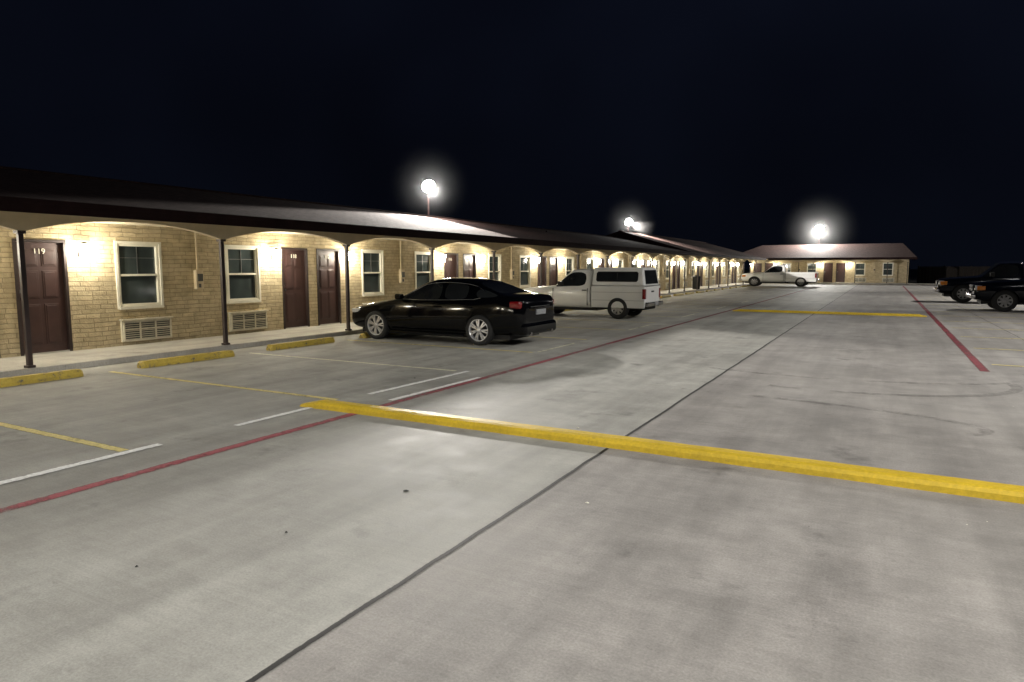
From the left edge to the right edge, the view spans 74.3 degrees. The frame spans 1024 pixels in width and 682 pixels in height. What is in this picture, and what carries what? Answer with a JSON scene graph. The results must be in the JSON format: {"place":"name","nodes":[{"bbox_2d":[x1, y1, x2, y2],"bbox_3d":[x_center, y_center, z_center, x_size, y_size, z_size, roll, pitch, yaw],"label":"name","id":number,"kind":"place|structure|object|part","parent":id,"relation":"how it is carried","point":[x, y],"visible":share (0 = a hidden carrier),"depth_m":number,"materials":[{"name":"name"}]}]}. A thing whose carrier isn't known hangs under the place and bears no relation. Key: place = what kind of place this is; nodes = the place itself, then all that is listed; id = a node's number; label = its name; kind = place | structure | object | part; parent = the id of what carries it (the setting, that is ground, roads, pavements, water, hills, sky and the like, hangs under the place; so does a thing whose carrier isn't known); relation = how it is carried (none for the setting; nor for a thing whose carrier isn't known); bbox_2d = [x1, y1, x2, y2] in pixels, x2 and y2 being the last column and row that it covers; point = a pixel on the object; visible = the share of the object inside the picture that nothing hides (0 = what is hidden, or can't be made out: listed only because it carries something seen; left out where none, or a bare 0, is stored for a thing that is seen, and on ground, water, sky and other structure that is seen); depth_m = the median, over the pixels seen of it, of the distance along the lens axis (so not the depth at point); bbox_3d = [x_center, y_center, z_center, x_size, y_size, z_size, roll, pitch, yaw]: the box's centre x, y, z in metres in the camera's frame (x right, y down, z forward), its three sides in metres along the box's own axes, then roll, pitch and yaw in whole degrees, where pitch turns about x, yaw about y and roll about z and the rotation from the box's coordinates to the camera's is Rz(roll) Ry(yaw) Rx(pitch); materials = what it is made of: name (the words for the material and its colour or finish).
{"place":"outdoors","nodes":[
{"label":"outdoors","id":0,"kind":"place"},
{"bbox_2d":[0,282,934,377],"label":"sidewalk","id":1,"kind":"structure","parent":0,"point":[46,362],"depth_m":13.22,"materials":[{"name":"concrete"}]},
{"bbox_2d":[13,230,756,367],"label":"porch posts","id":2,"kind":"object","parent":1,"relation":"on","point":[24,296],"visible":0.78,"depth_m":13.54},
{"bbox_2d":[0,211,756,261],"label":"porch arches","id":3,"kind":"structure","parent":2,"relation":"on","point":[23,221],"depth_m":13.71,"materials":[{"name":"beige paint"}]},
{"bbox_2d":[692,275,700,288],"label":"trash can","id":4,"kind":"object","parent":1,"relation":"on","point":[694,281],"visible":0.81,"depth_m":49.24,"materials":[{"name":"black plastic"}]},
{"bbox_2d":[765,262,908,282],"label":"porch posts","id":5,"kind":"object","parent":1,"relation":"on","point":[855,270],"visible":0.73,"depth_m":68.29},
{"bbox_2d":[0,283,1023,681],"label":"parking lot","id":6,"kind":"structure","parent":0,"point":[612,565],"depth_m":4.60,"materials":[{"name":"concrete"}]},
{"bbox_2d":[0,369,83,387],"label":"wheel stop","id":7,"kind":"object","parent":6,"relation":"on","point":[36,378],"visible":1,"depth_m":9.79,"materials":[{"name":"paint"}]},
{"bbox_2d":[137,350,234,368],"bbox_3d":[-5.708,0.309,11.938,0.170,0.115,1.800,4,7,30],"label":"wheel stop","id":8,"kind":"object","parent":6,"relation":"on","point":[150,363],"visible":1,"depth_m":11.79,"materials":[{"name":"paint"}]},
{"bbox_2d":[266,337,334,350],"bbox_3d":[-4.448,0.050,14.335,0.170,0.115,1.800,3,7,29],"label":"wheel stop","id":9,"kind":"object","parent":6,"relation":"on","point":[292,344],"visible":1,"depth_m":14.17,"materials":[{"name":"paint"}]},
{"bbox_2d":[359,332,396,337],"bbox_3d":[-3.097,-0.205,16.683,0.170,0.115,1.800,4,7,30],"label":"wheel stop","id":10,"kind":"object","parent":6,"relation":"on","point":[364,335],"visible":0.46,"depth_m":15.94,"materials":[{"name":"paint"}]},
{"bbox_2d":[352,277,555,344],"bbox_3d":[-1.464,-0.764,15.711,4.830,1.436,2.060,3,7,29],"label":"sedan car","id":11,"kind":"object","parent":6,"relation":"on","point":[480,311],"visible":1,"depth_m":14.72,"materials":[{"name":"black paint"}]},
{"bbox_2d":[0,284,1023,681],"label":"parking markings","id":12,"kind":"object","parent":6,"relation":"on","point":[980,366],"visible":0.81,"depth_m":6.71,"materials":[{"name":"red paint"}]},
{"bbox_2d":[523,268,662,318],"bbox_3d":[2.600,-1.685,23.178,4.855,1.660,2.080,3,7,29],"label":"pickup truck","id":13,"kind":"object","parent":6,"relation":"on","point":[618,293],"visible":0.77,"depth_m":22.09,"materials":[{"name":"white paint"}]},
{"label":"shell windows","id":14,"kind":"part","parent":13,"relation":"part of","materials":[{"name":"black glass"}]},
{"bbox_2d":[300,399,1023,503],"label":"speed bump","id":15,"kind":"object","parent":6,"relation":"on","point":[947,485],"visible":1,"depth_m":5.81,"materials":[{"name":"yellow paint"}]},
{"bbox_2d":[739,264,819,286],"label":"pickup truck","id":16,"kind":"object","parent":6,"relation":"on","point":[777,274],"visible":0.98,"depth_m":59.78,"materials":[{"name":"white paint"}]},
{"bbox_2d":[733,309,926,316],"bbox_3d":[11.269,-1.026,24.415,6.350,0.084,0.250,3,7,29],"label":"speed bump","id":17,"kind":"object","parent":6,"relation":"on","point":[826,312],"visible":1,"depth_m":24.20,"materials":[{"name":"yellow paint"}]},
{"bbox_2d":[933,261,1023,302],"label":"pickup truck","id":18,"kind":"object","parent":6,"relation":"on","point":[955,288],"visible":0.73,"depth_m":31.77,"materials":[{"name":"black paint"}]},
{"bbox_2d":[966,278,1023,311],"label":"pickup truck","id":19,"kind":"object","parent":6,"relation":"on","point":[1004,295],"visible":1,"depth_m":25.56,"materials":[{"name":"black paint"}]},
{"bbox_2d":[0,0,1023,268],"label":"sky","id":20,"kind":"structure","parent":0,"point":[737,125],"materials":[{"name":"black"}]},
{"bbox_2d":[765,259,907,262],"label":"porch arches","id":21,"kind":"structure","parent":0,"point":[889,260],"depth_m":69.92,"materials":[{"name":"beige paint"}]},
{"bbox_2d":[744,269,973,282],"bbox_3d":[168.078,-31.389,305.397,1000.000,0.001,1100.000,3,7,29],"label":"ground","id":22,"kind":"structure","parent":0,"point":[912,275],"depth_m":169.93,"materials":[{"name":"black"}]},
{"bbox_2d":[0,222,742,357],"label":"walls","id":23,"kind":"structure","parent":22,"relation":"on","point":[97,314],"depth_m":15.00,"materials":[{"name":"beige brick"}]},
{"bbox_2d":[11,238,735,355],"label":"doors","id":24,"kind":"structure","parent":23,"relation":"attached to","point":[49,299],"depth_m":17.13,"materials":[{"name":"brown wood"}]},
{"bbox_2d":[0,166,761,257],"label":"roof","id":25,"kind":"structure","parent":23,"relation":"on","point":[29,183],"depth_m":17.30,"materials":[{"name":"grey metal"}]},
{"bbox_2d":[0,196,765,259],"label":"fascia","id":26,"kind":"structure","parent":25,"relation":"attached to","point":[25,205],"depth_m":13.51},
{"bbox_2d":[85,222,740,259],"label":"soffit","id":27,"kind":"structure","parent":26,"relation":"attached to","point":[125,223],"depth_m":16.40,"materials":[{"name":"paint"}]},
{"bbox_2d":[77,232,741,288],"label":"meter boxes and lamp brackets","id":28,"kind":"object","parent":23,"relation":"attached to","point":[198,279],"visible":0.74,"depth_m":21.09,"materials":[{"name":"metal"}]},
{"bbox_2d":[78,244,738,265],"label":"wall lamps","id":29,"kind":"object","parent":28,"relation":"attached to","point":[84,250],"depth_m":18.87,"materials":[{"name":"white glass"}]},
{"bbox_2d":[114,241,739,309],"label":"windows","id":30,"kind":"structure","parent":23,"relation":"attached to","point":[139,278],"depth_m":15.99,"materials":[{"name":"glass"}]},
{"bbox_2d":[119,278,739,341],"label":"air conditioners","id":31,"kind":"object","parent":23,"relation":"attached to","point":[140,329],"visible":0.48,"depth_m":14.27,"materials":[{"name":"beige metal"}]},
{"bbox_2d":[421,179,434,214],"bbox_3d":[-3.485,-4.946,28.496,3.800,7.000,3.800,3,7,29],"label":"street lamp","id":32,"kind":"object","parent":22,"relation":"on","point":[428,185],"visible":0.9,"depth_m":28.26,"materials":[{"name":"metal"}]},
{"bbox_2d":[625,218,631,230],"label":"street lamp","id":33,"kind":"object","parent":22,"relation":"on","point":[628,221],"visible":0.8,"depth_m":50.46,"materials":[{"name":"metal"}]},
{"bbox_2d":[815,225,823,243],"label":"street lamp","id":34,"kind":"object","parent":22,"relation":"on","point":[819,229],"visible":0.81,"depth_m":75.59,"materials":[{"name":"metal"}]},
{"bbox_2d":[751,259,908,282],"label":"walls","id":35,"kind":"structure","parent":22,"relation":"on","point":[899,272],"depth_m":70.95,"materials":[{"name":"beige brick"}]},
{"bbox_2d":[753,263,845,282],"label":"doors","id":36,"kind":"structure","parent":35,"relation":"attached to","point":[828,273],"depth_m":72.29,"materials":[{"name":"brown wood"}]},
{"bbox_2d":[743,243,915,258],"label":"roof","id":37,"kind":"structure","parent":35,"relation":"on","point":[838,250],"depth_m":72.41,"materials":[{"name":"red"}]},
{"bbox_2d":[768,257,917,259],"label":"fascia","id":38,"kind":"structure","parent":37,"relation":"attached to","point":[874,258],"depth_m":69.28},
{"bbox_2d":[782,263,893,275],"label":"windows","id":39,"kind":"structure","parent":35,"relation":"attached to","point":[860,269],"depth_m":70.86,"materials":[{"name":"glass"}]},
{"bbox_2d":[855,278,893,281],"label":"air conditioners","id":40,"kind":"object","parent":35,"relation":"attached to","point":[864,279],"visible":0.42,"depth_m":69.89,"materials":[{"name":"beige metal"}]},
{"bbox_2d":[917,265,990,282],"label":"wooden fence","id":41,"kind":"object","parent":22,"relation":"on","point":[929,275],"visible":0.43,"depth_m":72.32,"materials":[{"name":"brown wood"}]}
]}

